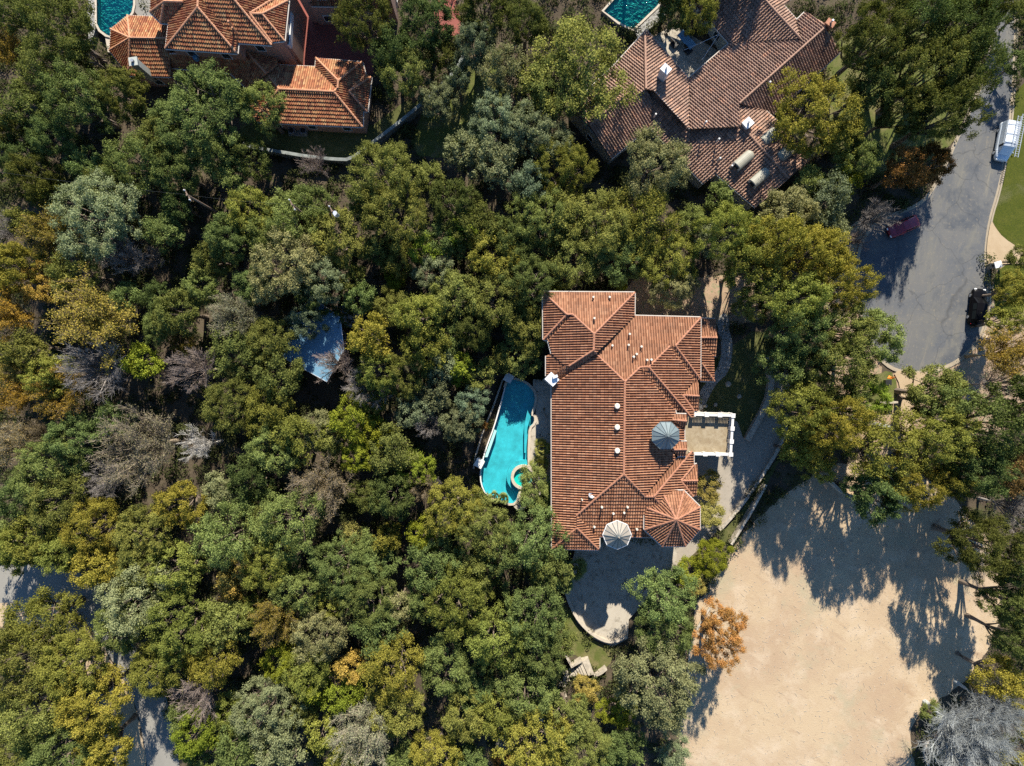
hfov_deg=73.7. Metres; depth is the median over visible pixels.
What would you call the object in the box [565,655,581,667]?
planter wall
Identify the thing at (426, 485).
tan tree
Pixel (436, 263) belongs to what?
oak tree
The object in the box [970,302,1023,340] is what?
oak tree
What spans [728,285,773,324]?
oak tree
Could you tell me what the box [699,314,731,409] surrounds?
flagstone path
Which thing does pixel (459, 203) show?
oak tree
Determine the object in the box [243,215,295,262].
oak tree
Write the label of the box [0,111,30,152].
oak tree
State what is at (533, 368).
oak tree
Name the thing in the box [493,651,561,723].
oak tree
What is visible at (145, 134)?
oak tree
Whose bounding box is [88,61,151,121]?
oak tree
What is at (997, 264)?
mailbox
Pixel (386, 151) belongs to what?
oak tree
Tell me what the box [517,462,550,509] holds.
oak tree
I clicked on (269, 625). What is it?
golden tree
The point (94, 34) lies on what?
stone deck
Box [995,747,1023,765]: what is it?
tree
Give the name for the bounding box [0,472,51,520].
oak tree
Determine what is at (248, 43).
mansion
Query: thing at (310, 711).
oak tree
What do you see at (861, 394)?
oak tree
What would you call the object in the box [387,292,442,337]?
oak tree
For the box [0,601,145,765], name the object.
bank
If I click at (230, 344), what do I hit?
oak tree
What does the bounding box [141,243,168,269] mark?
bare tree
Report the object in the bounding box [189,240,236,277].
oak tree
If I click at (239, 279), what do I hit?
oak tree
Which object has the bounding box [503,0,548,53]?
oak tree
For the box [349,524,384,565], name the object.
oak tree
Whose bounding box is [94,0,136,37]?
swimming pool
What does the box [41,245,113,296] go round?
oak tree
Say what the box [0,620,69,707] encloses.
oak tree
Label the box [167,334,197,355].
golden tree
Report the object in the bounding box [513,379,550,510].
pool terrace
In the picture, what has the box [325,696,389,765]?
tan tree
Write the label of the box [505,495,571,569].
oak tree
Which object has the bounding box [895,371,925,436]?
driveway apron
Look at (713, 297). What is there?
dry yard
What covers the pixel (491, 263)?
oak tree
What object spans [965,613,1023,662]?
oak tree
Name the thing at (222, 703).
oak tree
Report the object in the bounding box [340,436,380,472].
oak tree
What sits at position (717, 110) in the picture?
ranch house
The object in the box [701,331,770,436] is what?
front yard
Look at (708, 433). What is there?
portico
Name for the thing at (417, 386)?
oak tree
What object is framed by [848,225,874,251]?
bare tree
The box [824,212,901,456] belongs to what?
dry verge
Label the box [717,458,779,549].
planted strip
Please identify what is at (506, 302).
oak tree
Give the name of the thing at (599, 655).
slope lawn
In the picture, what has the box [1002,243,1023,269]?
tree
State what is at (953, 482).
oak tree
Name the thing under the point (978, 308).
parked car
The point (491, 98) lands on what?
oak tree
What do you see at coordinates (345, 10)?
oak tree
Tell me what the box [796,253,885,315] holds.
oak tree
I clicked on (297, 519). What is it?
oak tree
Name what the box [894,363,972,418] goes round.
oak tree
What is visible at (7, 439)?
tan tree
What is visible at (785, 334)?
oak tree
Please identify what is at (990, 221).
kerb
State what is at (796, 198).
oak tree
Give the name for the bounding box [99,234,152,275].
bare tree
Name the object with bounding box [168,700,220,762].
oak tree
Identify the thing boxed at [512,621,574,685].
oak tree
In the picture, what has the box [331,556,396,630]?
oak tree
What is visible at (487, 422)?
trough wall
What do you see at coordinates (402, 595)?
tree
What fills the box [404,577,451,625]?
oak tree
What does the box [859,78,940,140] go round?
oak tree
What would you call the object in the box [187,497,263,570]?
oak tree
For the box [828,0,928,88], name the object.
oak tree
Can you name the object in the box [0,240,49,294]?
oak tree
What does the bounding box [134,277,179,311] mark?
oak tree
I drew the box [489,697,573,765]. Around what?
oak tree
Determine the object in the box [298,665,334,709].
tree
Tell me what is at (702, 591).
bush
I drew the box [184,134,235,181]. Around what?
oak tree
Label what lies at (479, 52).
oak tree
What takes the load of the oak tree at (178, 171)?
on the ground at (328, 390)
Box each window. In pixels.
[154,79,165,84]
[185,51,199,56]
[220,54,233,59]
[254,46,266,51]
[322,15,332,21]
[342,127,352,130]
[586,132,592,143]
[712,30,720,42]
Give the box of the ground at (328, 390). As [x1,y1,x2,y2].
[0,0,1023,765]
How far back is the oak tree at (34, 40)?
80.77 m
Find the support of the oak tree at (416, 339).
on the ground at (328, 390)
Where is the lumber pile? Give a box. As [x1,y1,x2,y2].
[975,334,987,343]
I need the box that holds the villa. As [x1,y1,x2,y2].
[542,291,717,550]
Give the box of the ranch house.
[569,0,839,210]
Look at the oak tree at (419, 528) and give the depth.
84.40 m
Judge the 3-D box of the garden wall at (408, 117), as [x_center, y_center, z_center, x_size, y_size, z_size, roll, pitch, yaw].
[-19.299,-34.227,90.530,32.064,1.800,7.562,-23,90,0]
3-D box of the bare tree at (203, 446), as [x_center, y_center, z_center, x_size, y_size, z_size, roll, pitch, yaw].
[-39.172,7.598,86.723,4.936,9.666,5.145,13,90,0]
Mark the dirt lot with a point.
(744, 682)
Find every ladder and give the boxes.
[1012,115,1021,146]
[1014,114,1023,156]
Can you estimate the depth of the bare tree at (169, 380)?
87.52 m
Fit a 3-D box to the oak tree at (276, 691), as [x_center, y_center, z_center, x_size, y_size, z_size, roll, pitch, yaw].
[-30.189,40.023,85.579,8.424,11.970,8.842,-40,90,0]
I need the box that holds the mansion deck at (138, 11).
[135,0,151,15]
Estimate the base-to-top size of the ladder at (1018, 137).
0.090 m
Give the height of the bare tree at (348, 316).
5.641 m
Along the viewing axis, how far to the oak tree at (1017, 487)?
81.09 m
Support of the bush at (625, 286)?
on the ground at (328, 390)
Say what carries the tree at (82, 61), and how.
on the ground at (328, 390)
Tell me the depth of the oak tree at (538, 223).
82.22 m
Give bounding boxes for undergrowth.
[0,0,1023,765]
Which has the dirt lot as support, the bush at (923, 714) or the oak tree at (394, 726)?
the bush at (923, 714)
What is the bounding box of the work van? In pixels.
[992,120,1021,161]
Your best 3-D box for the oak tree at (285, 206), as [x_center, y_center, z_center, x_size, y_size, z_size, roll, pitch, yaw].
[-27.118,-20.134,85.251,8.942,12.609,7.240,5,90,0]
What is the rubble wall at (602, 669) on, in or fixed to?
on the slope lawn at (599, 655)
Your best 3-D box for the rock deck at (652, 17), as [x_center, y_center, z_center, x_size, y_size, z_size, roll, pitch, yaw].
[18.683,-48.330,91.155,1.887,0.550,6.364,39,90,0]
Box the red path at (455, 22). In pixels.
[434,0,460,35]
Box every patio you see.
[568,538,676,646]
[654,29,716,76]
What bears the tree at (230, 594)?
on the ground at (328, 390)
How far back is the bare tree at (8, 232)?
84.67 m
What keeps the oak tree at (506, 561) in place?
on the ground at (328, 390)
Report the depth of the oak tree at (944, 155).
84.38 m
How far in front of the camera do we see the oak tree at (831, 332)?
78.92 m
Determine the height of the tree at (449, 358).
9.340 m
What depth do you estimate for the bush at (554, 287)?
89.24 m
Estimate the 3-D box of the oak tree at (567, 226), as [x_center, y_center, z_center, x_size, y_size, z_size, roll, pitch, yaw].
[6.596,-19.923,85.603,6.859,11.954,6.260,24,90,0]
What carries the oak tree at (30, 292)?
on the ground at (328, 390)
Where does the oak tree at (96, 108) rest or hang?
on the ground at (328, 390)
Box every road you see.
[0,565,178,765]
[858,1,1013,370]
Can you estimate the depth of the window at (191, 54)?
85.43 m
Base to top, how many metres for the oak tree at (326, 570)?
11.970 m
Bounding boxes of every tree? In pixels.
[0,0,57,43]
[0,23,36,70]
[0,76,68,137]
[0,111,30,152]
[0,133,44,180]
[0,208,43,241]
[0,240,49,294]
[0,286,52,343]
[0,322,69,373]
[0,361,34,389]
[0,368,46,416]
[0,418,57,467]
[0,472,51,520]
[0,503,74,571]
[0,518,40,551]
[0,523,59,577]
[0,582,90,664]
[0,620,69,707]
[0,659,72,757]
[0,724,28,765]
[1,205,45,241]
[2,150,72,202]
[8,431,92,503]
[9,45,89,106]
[10,707,100,765]
[11,202,85,268]
[12,0,107,65]
[13,418,57,450]
[14,260,74,304]
[16,351,88,403]
[18,469,98,532]
[21,363,97,422]
[23,112,90,160]
[24,176,76,209]
[26,531,98,576]
[30,626,119,700]
[31,52,121,138]
[38,261,140,375]
[38,407,109,456]
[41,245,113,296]
[44,165,144,263]
[49,662,134,739]
[53,331,132,403]
[57,494,132,559]
[61,33,109,73]
[61,144,114,187]
[65,537,128,592]
[71,713,137,765]
[75,458,134,498]
[79,164,130,211]
[80,401,181,499]
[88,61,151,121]
[89,399,138,438]
[91,595,147,655]
[92,560,172,640]
[98,127,168,195]
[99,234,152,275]
[104,540,173,597]
[106,278,147,315]
[108,501,178,563]
[117,340,169,379]
[126,638,190,702]
[132,108,184,168]
[133,584,216,671]
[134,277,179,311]
[139,208,192,255]
[139,309,174,346]
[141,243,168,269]
[144,56,257,173]
[145,135,204,198]
[146,531,211,599]
[147,479,210,530]
[148,286,209,337]
[158,361,187,388]
[159,188,202,221]
[163,346,221,393]
[164,690,206,741]
[166,670,221,729]
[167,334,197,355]
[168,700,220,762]
[175,422,223,463]
[177,266,225,306]
[177,625,243,693]
[181,732,225,765]
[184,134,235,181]
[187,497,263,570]
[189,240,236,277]
[197,595,252,652]
[198,371,261,434]
[200,319,261,384]
[201,210,254,266]
[202,469,245,513]
[205,291,259,337]
[206,152,257,193]
[207,689,252,738]
[211,558,253,591]
[213,717,269,765]
[214,572,255,604]
[220,450,276,505]
[223,184,276,243]
[227,675,305,748]
[228,265,270,307]
[229,133,274,185]
[234,78,289,141]
[235,592,273,632]
[236,529,298,592]
[238,484,284,535]
[239,381,295,438]
[241,420,299,477]
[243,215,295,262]
[244,316,298,371]
[245,597,301,649]
[246,221,326,304]
[247,343,306,407]
[249,484,327,566]
[253,711,308,765]
[257,633,304,686]
[260,187,325,248]
[266,412,327,468]
[267,565,324,618]
[274,648,333,701]
[281,304,330,341]
[281,690,318,729]
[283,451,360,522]
[287,182,340,228]
[289,595,354,665]
[293,280,332,320]
[294,144,331,179]
[294,408,342,452]
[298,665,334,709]
[301,251,348,304]
[301,712,338,756]
[307,527,372,600]
[310,205,375,266]
[311,580,347,621]
[312,342,355,383]
[313,429,348,459]
[318,669,368,715]
[321,734,370,765]
[323,301,354,329]
[323,394,369,445]
[324,253,367,291]
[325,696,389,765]
[329,0,391,52]
[329,646,366,685]
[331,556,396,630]
[334,304,358,326]
[339,519,368,547]
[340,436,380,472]
[341,138,425,214]
[341,279,379,316]
[342,479,389,513]
[343,360,392,409]
[344,310,391,358]
[345,383,389,419]
[346,179,383,227]
[347,605,409,662]
[348,542,403,587]
[349,171,427,254]
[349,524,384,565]
[354,353,403,397]
[355,630,425,708]
[356,411,394,449]
[361,240,398,266]
[363,680,426,740]
[366,421,422,477]
[366,472,419,521]
[367,18,420,80]
[371,522,404,557]
[373,43,432,102]
[373,285,418,331]
[376,237,425,280]
[381,587,413,626]
[381,730,420,765]
[384,265,406,291]
[385,350,432,399]
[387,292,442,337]
[391,391,437,428]
[395,448,436,488]
[397,0,455,54]
[397,325,451,370]
[403,534,466,596]
[404,513,442,553]
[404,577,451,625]
[408,230,446,267]
[408,720,464,765]
[409,472,435,499]
[410,252,460,296]
[415,411,441,437]
[416,630,476,696]
[417,77,461,125]
[417,159,445,193]
[417,378,450,412]
[419,30,461,75]
[419,555,495,644]
[421,218,468,262]
[421,474,487,539]
[425,349,458,385]
[427,176,482,233]
[428,266,483,334]
[431,315,471,355]
[437,399,483,442]
[439,679,485,744]
[441,52,471,100]
[442,123,478,174]
[444,350,474,386]
[444,488,511,561]
[445,543,501,597]
[446,212,477,250]
[451,199,506,255]
[453,0,508,48]
[453,16,498,75]
[453,739,488,765]
[454,307,493,352]
[454,385,490,423]
[456,661,499,712]
[459,355,497,392]
[463,268,529,327]
[463,593,528,674]
[466,228,524,279]
[467,39,530,94]
[467,86,517,145]
[467,131,522,190]
[470,418,488,434]
[470,685,515,744]
[480,520,526,577]
[487,213,536,262]
[488,346,510,375]
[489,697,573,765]
[490,747,514,765]
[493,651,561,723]
[494,333,543,381]
[495,736,513,752]
[497,243,561,311]
[498,573,567,654]
[500,300,540,348]
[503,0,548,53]
[503,97,552,157]
[503,156,553,205]
[504,186,574,248]
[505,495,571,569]
[508,303,546,359]
[511,69,556,111]
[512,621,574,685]
[515,47,588,120]
[516,11,643,124]
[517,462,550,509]
[523,539,574,598]
[526,111,575,169]
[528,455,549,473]
[533,136,599,199]
[534,438,550,457]
[536,689,593,749]
[537,225,605,288]
[542,617,581,661]
[545,718,612,765]
[547,187,597,245]
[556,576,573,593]
[560,183,641,263]
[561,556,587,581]
[572,673,602,705]
[584,221,648,289]
[585,735,621,765]
[594,692,636,731]
[595,184,682,271]
[599,722,649,765]
[609,631,708,737]
[621,563,701,625]
[623,120,693,201]
[634,607,696,659]
[635,228,700,290]
[645,257,702,310]
[654,731,693,765]
[656,0,692,36]
[657,0,690,6]
[670,203,705,242]
[678,0,720,37]
[686,223,729,258]
[691,596,750,675]
[692,200,766,262]
[703,176,734,219]
[719,242,777,298]
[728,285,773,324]
[737,217,783,261]
[740,212,814,282]
[750,343,805,389]
[752,268,837,335]
[756,183,821,239]
[761,294,844,366]
[763,374,840,442]
[767,65,868,160]
[773,433,819,468]
[774,222,856,291]
[777,340,835,388]
[792,395,876,458]
[793,163,831,199]
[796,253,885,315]
[796,448,837,484]
[799,168,855,227]
[803,334,879,403]
[805,299,883,357]
[812,116,869,165]
[815,207,852,244]
[825,384,877,431]
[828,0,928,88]
[828,163,867,202]
[831,138,885,181]
[833,49,908,116]
[836,462,909,530]
[838,307,906,371]
[842,403,937,493]
[844,372,895,418]
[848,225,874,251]
[849,196,902,237]
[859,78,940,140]
[866,140,935,190]
[874,449,949,515]
[875,21,986,115]
[884,0,963,66]
[889,73,996,148]
[890,406,986,471]
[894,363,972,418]
[898,369,980,418]
[903,140,957,187]
[905,0,1015,74]
[908,20,1015,111]
[914,690,1023,765]
[925,390,1023,470]
[926,435,1020,501]
[929,505,1023,585]
[931,463,980,503]
[951,0,1017,27]
[953,677,1023,740]
[955,651,1023,702]
[958,574,1023,625]
[963,452,1023,498]
[964,324,1023,380]
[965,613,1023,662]
[967,372,1023,431]
[968,364,1022,400]
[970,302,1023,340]
[970,543,1023,587]
[977,493,1023,534]
[982,268,1023,308]
[986,693,1023,736]
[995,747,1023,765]
[997,48,1023,78]
[998,0,1023,31]
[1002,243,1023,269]
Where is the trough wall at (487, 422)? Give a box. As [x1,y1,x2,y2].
[473,379,502,468]
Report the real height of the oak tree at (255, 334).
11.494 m
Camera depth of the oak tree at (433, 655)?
82.86 m
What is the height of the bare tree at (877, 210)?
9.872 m
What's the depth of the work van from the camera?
89.83 m
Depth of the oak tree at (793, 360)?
81.14 m
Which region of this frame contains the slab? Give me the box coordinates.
[288,130,306,136]
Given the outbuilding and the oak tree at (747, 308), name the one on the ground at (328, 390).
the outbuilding
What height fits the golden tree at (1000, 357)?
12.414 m
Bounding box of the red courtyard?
[298,0,375,74]
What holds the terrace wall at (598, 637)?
on the ground at (328, 390)
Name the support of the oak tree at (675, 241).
on the ground at (328, 390)
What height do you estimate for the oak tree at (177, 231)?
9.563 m
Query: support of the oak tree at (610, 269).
on the ground at (328, 390)
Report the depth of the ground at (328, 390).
91.43 m
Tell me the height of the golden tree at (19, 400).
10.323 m
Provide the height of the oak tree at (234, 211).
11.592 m
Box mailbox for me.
[986,261,1002,269]
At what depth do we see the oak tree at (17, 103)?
82.27 m
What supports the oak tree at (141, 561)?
on the ground at (328, 390)
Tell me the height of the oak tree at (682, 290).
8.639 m
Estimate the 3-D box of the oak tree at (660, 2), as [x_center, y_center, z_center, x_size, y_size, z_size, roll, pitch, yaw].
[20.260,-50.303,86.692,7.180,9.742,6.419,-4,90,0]
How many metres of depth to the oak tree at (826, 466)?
83.72 m
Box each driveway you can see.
[676,372,791,566]
[987,222,1022,264]
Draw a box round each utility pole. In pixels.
[183,189,219,212]
[288,199,321,228]
[328,205,345,222]
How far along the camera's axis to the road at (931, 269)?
91.41 m
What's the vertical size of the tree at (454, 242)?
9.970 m
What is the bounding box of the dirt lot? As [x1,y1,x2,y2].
[679,458,1000,765]
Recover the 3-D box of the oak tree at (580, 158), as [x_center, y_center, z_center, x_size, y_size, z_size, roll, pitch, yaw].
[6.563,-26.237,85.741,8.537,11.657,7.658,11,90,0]
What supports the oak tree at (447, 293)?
on the ground at (328, 390)
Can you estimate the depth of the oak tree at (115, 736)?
82.75 m
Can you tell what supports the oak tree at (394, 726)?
on the ground at (328, 390)
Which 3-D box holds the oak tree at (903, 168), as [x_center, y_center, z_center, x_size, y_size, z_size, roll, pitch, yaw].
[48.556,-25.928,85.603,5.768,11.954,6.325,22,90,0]
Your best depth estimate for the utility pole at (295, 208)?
80.83 m
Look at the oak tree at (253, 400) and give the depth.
82.46 m
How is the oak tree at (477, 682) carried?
on the ground at (328, 390)
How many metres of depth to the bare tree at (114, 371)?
82.08 m
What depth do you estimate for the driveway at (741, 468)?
91.41 m
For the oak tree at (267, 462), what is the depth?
82.51 m
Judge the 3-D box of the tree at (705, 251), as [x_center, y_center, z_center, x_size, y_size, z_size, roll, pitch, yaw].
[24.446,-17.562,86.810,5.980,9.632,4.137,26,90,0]
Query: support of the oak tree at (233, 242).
on the ground at (328, 390)
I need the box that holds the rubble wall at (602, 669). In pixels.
[593,665,606,676]
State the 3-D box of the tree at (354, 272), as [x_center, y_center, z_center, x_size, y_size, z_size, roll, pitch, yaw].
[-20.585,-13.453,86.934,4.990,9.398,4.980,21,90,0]
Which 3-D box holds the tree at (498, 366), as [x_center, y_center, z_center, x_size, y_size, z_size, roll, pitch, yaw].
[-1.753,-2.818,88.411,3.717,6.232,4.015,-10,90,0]
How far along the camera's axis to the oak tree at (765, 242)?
81.63 m
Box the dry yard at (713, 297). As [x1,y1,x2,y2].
[625,275,784,324]
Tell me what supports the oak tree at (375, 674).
on the ground at (328, 390)
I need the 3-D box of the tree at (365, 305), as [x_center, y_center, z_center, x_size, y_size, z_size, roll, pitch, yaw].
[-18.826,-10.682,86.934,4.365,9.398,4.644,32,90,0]
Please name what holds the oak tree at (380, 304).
on the ground at (328, 390)
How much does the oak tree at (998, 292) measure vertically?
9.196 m
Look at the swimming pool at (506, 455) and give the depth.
91.33 m
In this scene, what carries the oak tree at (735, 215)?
on the ground at (328, 390)
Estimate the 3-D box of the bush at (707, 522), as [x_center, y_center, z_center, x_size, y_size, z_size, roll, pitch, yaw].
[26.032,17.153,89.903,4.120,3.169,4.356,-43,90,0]
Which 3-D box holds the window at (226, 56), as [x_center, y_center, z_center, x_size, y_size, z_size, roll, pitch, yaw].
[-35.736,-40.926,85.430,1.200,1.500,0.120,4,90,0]
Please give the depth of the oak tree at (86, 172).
84.61 m
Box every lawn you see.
[240,101,420,157]
[411,59,508,157]
[557,604,613,669]
[824,23,980,175]
[862,371,896,405]
[993,84,1023,244]
[994,264,1023,319]
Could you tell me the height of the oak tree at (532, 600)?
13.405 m
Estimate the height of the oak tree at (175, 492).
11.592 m
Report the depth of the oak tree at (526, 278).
82.13 m
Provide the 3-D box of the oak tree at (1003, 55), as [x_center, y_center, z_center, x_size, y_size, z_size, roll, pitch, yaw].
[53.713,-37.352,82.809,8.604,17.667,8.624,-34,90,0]
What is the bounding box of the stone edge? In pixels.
[687,607,710,672]
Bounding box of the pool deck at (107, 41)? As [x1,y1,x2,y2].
[105,37,111,54]
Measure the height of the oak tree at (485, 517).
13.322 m
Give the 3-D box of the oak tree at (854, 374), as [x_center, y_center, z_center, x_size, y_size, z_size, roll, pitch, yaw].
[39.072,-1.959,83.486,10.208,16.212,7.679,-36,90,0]
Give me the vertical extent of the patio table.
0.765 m
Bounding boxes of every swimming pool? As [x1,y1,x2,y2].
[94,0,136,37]
[474,373,536,505]
[601,0,659,32]
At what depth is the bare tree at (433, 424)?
85.08 m
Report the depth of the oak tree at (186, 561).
82.68 m
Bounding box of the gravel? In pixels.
[685,466,998,765]
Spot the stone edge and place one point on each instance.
(697, 627)
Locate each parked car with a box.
[886,215,920,237]
[966,288,988,324]
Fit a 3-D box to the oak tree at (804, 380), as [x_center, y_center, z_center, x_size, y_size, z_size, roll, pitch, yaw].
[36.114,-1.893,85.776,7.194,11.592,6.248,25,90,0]
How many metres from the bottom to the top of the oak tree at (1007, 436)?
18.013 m
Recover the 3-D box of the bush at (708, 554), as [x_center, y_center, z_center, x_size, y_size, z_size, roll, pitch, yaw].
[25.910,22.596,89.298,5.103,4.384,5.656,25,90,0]
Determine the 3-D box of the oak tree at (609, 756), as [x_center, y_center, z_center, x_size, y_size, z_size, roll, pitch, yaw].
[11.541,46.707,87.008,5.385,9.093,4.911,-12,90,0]
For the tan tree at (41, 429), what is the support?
on the ground at (328, 390)
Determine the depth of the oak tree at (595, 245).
81.81 m
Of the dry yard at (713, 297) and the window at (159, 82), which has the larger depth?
the dry yard at (713, 297)
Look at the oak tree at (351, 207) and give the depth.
82.53 m
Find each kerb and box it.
[854,11,1018,373]
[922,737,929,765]
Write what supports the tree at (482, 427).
on the ground at (328, 390)
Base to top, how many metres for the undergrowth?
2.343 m
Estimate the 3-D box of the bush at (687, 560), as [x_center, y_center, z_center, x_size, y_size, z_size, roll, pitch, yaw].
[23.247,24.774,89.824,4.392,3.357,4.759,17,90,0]
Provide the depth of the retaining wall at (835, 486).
90.43 m
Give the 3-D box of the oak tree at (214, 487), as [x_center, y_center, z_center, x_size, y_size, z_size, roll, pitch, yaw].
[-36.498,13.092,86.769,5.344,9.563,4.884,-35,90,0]
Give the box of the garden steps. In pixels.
[558,656,593,697]
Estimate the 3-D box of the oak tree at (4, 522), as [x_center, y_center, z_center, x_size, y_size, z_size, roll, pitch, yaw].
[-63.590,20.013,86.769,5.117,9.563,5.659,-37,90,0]
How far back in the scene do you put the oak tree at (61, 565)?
82.38 m
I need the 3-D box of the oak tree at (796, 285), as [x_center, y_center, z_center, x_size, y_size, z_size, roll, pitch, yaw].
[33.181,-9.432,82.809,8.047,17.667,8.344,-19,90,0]
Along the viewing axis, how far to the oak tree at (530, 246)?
82.44 m
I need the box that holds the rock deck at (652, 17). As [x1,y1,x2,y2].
[634,8,664,37]
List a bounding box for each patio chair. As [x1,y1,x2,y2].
[670,37,678,48]
[684,44,692,54]
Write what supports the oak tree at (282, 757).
on the ground at (328, 390)
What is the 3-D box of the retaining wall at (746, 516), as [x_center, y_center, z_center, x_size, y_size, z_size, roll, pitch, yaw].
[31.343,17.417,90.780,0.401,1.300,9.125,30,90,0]
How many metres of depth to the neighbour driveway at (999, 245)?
91.29 m
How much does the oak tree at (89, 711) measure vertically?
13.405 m
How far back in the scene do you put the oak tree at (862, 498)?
81.54 m
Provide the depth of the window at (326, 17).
89.79 m
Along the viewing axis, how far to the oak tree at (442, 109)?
84.36 m
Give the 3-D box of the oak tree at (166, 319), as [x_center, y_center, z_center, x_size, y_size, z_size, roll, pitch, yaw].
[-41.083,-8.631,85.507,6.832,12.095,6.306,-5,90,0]
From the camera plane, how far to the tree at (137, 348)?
84.31 m
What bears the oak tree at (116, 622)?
on the ground at (328, 390)
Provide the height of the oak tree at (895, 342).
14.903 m
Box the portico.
[685,411,734,456]
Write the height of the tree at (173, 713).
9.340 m
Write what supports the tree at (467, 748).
on the ground at (328, 390)
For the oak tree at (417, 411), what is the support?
on the ground at (328, 390)
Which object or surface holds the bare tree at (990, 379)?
on the sandy verge at (970, 367)
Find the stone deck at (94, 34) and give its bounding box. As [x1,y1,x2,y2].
[85,0,98,43]
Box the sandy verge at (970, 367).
[899,264,1023,434]
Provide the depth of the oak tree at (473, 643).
81.34 m
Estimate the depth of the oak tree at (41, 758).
81.12 m
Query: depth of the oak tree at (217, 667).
82.53 m
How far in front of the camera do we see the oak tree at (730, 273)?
80.11 m
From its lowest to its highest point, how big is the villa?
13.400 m
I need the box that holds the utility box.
[883,380,891,384]
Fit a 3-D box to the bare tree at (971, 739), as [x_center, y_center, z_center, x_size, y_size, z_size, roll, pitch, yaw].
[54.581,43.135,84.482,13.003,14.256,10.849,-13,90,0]
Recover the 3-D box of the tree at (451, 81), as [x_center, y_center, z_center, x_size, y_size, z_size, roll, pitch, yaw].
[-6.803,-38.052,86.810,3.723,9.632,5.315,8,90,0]
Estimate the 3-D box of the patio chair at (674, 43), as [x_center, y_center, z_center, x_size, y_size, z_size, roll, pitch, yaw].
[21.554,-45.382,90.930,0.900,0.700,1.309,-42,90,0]
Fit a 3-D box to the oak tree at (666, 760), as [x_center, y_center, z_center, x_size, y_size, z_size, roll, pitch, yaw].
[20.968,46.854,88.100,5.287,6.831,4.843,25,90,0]
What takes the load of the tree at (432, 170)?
on the ground at (328, 390)
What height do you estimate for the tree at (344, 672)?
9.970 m
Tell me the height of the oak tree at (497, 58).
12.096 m
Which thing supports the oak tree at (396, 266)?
on the ground at (328, 390)
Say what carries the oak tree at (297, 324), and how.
on the ground at (328, 390)
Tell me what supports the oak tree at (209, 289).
on the ground at (328, 390)
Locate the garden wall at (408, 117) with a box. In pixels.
[243,55,464,164]
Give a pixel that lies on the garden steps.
(583, 667)
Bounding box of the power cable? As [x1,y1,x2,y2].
[2,172,185,194]
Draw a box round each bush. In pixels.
[488,490,499,503]
[498,492,508,504]
[551,281,562,290]
[612,275,627,290]
[671,554,706,588]
[688,574,705,597]
[691,538,735,577]
[697,467,724,505]
[698,499,725,528]
[918,696,947,723]
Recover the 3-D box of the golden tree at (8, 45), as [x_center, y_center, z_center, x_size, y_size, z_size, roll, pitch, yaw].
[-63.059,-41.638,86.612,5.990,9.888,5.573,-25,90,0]
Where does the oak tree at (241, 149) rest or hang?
on the ground at (328, 390)
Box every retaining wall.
[718,427,787,530]
[729,483,766,544]
[743,357,773,440]
[828,481,874,504]
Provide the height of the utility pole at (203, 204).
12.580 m
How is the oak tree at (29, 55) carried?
on the ground at (328, 390)
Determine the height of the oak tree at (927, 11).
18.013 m
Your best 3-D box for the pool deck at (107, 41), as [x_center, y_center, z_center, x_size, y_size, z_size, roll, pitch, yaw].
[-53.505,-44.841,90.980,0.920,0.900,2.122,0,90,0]
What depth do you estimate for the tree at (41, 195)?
84.20 m
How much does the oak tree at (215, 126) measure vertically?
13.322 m
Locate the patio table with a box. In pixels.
[677,30,695,49]
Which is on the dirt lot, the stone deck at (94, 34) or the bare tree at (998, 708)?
the bare tree at (998, 708)
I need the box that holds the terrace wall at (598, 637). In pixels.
[563,575,626,642]
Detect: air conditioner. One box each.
[288,128,295,135]
[300,128,307,135]
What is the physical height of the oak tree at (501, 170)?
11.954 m
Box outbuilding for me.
[282,302,347,381]
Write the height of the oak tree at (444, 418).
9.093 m
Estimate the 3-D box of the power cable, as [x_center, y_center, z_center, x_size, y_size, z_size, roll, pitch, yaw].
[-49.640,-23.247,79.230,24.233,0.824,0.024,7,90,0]
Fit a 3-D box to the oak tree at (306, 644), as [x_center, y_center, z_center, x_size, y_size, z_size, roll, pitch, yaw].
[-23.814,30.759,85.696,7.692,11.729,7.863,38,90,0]
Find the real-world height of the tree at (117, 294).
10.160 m
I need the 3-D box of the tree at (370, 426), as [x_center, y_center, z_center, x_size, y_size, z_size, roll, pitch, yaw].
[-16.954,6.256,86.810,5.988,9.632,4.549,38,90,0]
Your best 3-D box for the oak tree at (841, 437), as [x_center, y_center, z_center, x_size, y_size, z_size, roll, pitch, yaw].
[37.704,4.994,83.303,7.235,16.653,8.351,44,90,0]
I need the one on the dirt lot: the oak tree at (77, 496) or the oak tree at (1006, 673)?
the oak tree at (1006, 673)
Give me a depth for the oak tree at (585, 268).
83.78 m
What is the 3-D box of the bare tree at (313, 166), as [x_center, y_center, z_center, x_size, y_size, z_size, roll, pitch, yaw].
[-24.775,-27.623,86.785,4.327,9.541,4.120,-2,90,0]
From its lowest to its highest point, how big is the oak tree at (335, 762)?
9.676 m
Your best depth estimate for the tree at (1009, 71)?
87.36 m
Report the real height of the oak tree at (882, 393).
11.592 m
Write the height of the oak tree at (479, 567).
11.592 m
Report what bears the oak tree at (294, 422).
on the ground at (328, 390)
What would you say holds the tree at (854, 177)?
on the ground at (328, 390)
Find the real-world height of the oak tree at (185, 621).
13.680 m
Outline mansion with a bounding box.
[108,0,397,133]
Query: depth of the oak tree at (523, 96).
84.83 m
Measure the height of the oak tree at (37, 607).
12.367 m
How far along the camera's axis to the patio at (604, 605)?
90.98 m
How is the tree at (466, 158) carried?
on the ground at (328, 390)
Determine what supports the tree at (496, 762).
on the ground at (328, 390)
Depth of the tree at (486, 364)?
85.55 m
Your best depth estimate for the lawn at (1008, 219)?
91.42 m

